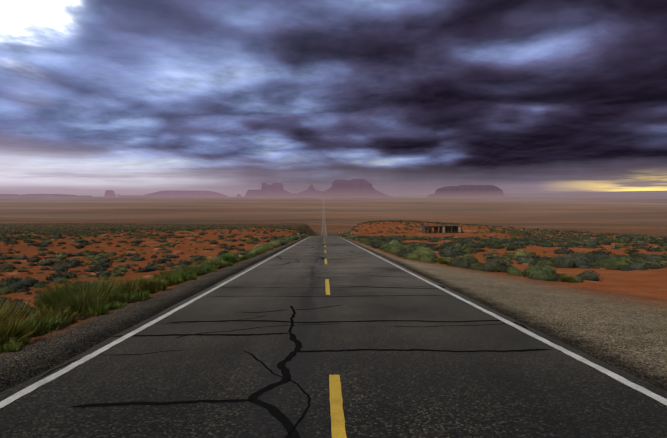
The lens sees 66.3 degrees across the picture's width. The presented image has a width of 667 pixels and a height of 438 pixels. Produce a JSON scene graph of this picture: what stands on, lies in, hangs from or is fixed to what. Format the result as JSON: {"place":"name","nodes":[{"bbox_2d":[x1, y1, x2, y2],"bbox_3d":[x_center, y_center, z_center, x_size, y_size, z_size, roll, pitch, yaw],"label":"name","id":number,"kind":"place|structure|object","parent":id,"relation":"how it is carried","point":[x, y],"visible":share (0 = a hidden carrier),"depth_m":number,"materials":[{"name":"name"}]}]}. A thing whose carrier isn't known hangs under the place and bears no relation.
{"place":"outdoors","nodes":[
{"label":"outdoors","id":0,"kind":"place"},
{"bbox_2d":[0,199,666,437],"bbox_3d":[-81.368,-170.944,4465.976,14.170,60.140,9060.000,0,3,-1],"label":"road asphalt","id":1,"kind":"structure","parent":0,"point":[553,392],"depth_m":6.42,"materials":[{"name":"grey asphalt"}]},
{"bbox_2d":[0,219,322,407],"bbox_3d":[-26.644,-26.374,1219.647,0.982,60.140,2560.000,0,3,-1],"label":"white road line","id":2,"kind":"object","parent":1,"relation":"on","point":[15,396],"visible":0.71,"depth_m":7.48,"materials":[{"name":"paint"}]},
{"bbox_2d":[38,236,550,437],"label":"road crack seal","id":3,"kind":"object","parent":1,"relation":"on","point":[283,419],"visible":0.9,"depth_m":7.58,"materials":[{"name":"black asphalt"}]},
{"bbox_2d":[324,240,346,437],"bbox_3d":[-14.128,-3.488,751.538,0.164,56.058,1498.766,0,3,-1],"label":"road centre dashes","id":4,"kind":"object","parent":1,"relation":"on","point":[337,419],"visible":0.94,"depth_m":5.25,"materials":[{"name":"yellow paint"}]},
{"bbox_2d":[325,223,666,405],"bbox_3d":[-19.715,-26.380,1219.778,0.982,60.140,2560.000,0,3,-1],"label":"white road line","id":5,"kind":"object","parent":1,"relation":"on","point":[663,400],"visible":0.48,"depth_m":7.56,"materials":[{"name":"paint"}]},
{"bbox_2d":[0,191,666,339],"bbox_3d":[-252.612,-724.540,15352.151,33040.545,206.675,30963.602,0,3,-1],"label":"terrain","id":6,"kind":"structure","parent":0,"point":[633,212],"depth_m":1344.43,"materials":[{"name":"soil"}]},
{"bbox_2d":[0,194,76,196],"bbox_3d":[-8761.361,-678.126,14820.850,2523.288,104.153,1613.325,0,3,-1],"label":"mesa","id":7,"kind":"structure","parent":6,"relation":"on","point":[26,195],"depth_m":14457.82,"materials":[{"name":"purple stone"}]},
{"bbox_2d":[52,195,92,196],"bbox_3d":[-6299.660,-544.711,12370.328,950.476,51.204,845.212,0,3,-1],"label":"mesa","id":8,"kind":"structure","parent":6,"relation":"on","point":[69,196],"depth_m":12176.05,"materials":[{"name":"purple stone"}]},
{"bbox_2d":[104,190,115,197],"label":"butte","id":9,"kind":"object","parent":6,"relation":"on","point":[109,193],"visible":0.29,"depth_m":6873.04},
{"bbox_2d":[0,225,321,392],"bbox_3d":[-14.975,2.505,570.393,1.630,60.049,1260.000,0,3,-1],"label":"gravel shoulder","id":10,"kind":"object","parent":6,"relation":"on","point":[43,353],"visible":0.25,"depth_m":9.35},
{"bbox_2d":[120,190,227,196],"bbox_3d":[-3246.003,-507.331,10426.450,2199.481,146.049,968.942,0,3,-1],"label":"long mesa","id":11,"kind":"structure","parent":6,"relation":"on","point":[178,193],"depth_m":10206.60,"materials":[{"name":"purple stone"}]},
{"bbox_2d":[245,183,300,196],"bbox_3d":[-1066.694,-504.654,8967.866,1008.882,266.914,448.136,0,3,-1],"label":"castle butte cluster","id":12,"kind":"structure","parent":6,"relation":"on","point":[273,190],"depth_m":8862.56,"materials":[{"name":"purple stone"}]},
{"bbox_2d":[0,248,575,352],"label":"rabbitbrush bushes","id":13,"kind":"object","parent":6,"relation":"on","point":[66,307],"visible":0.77,"depth_m":12.44,"materials":[{"name":"green plant"}]},
{"bbox_2d":[299,184,323,196],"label":"butte","id":14,"kind":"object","parent":6,"relation":"on","point":[311,191],"depth_m":9884.64,"materials":[{"name":"purple stone"}]},
{"bbox_2d":[0,220,666,316],"bbox_3d":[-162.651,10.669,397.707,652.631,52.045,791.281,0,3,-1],"label":"sagebrush shrubs","id":15,"kind":"object","parent":6,"relation":"on","point":[604,259],"visible":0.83,"depth_m":69.52,"materials":[{"name":"green plant"}]},
{"bbox_2d":[23,233,666,278],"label":"desert shrubs","id":16,"kind":"object","parent":6,"relation":"on","point":[190,238],"visible":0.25,"depth_m":79.38,"materials":[{"name":"green plant"}]},
{"bbox_2d":[320,179,394,197],"bbox_3d":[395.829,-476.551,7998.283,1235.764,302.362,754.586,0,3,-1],"label":"mesa","id":17,"kind":"structure","parent":6,"relation":"on","point":[356,188],"depth_m":7816.78,"materials":[{"name":"purple stone"}]},
{"bbox_2d":[203,233,603,282],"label":"roadside shrubs","id":18,"kind":"object","parent":6,"relation":"on","point":[543,272],"visible":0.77,"depth_m":26.59,"materials":[{"name":"green plant"}]},
{"bbox_2d":[421,225,462,232],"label":"wooden shack","id":19,"kind":"structure","parent":6,"relation":"on","point":[448,228],"depth_m":176.03,"materials":[{"name":"brown wood"}]},
{"bbox_2d":[425,185,506,197],"bbox_3d":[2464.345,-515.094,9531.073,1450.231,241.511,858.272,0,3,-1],"label":"mesa","id":20,"kind":"structure","parent":6,"relation":"on","point":[470,191],"depth_m":9333.42,"materials":[{"name":"purple stone"}]},
{"bbox_2d":[325,221,666,390],"bbox_3d":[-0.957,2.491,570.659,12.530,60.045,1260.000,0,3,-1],"label":"gravel shoulder","id":21,"kind":"object","parent":6,"relation":"on","point":[625,332],"visible":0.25,"depth_m":11.75},
{"bbox_2d":[0,0,666,196],"label":"sky","id":22,"kind":"structure","parent":0,"point":[230,98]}
]}

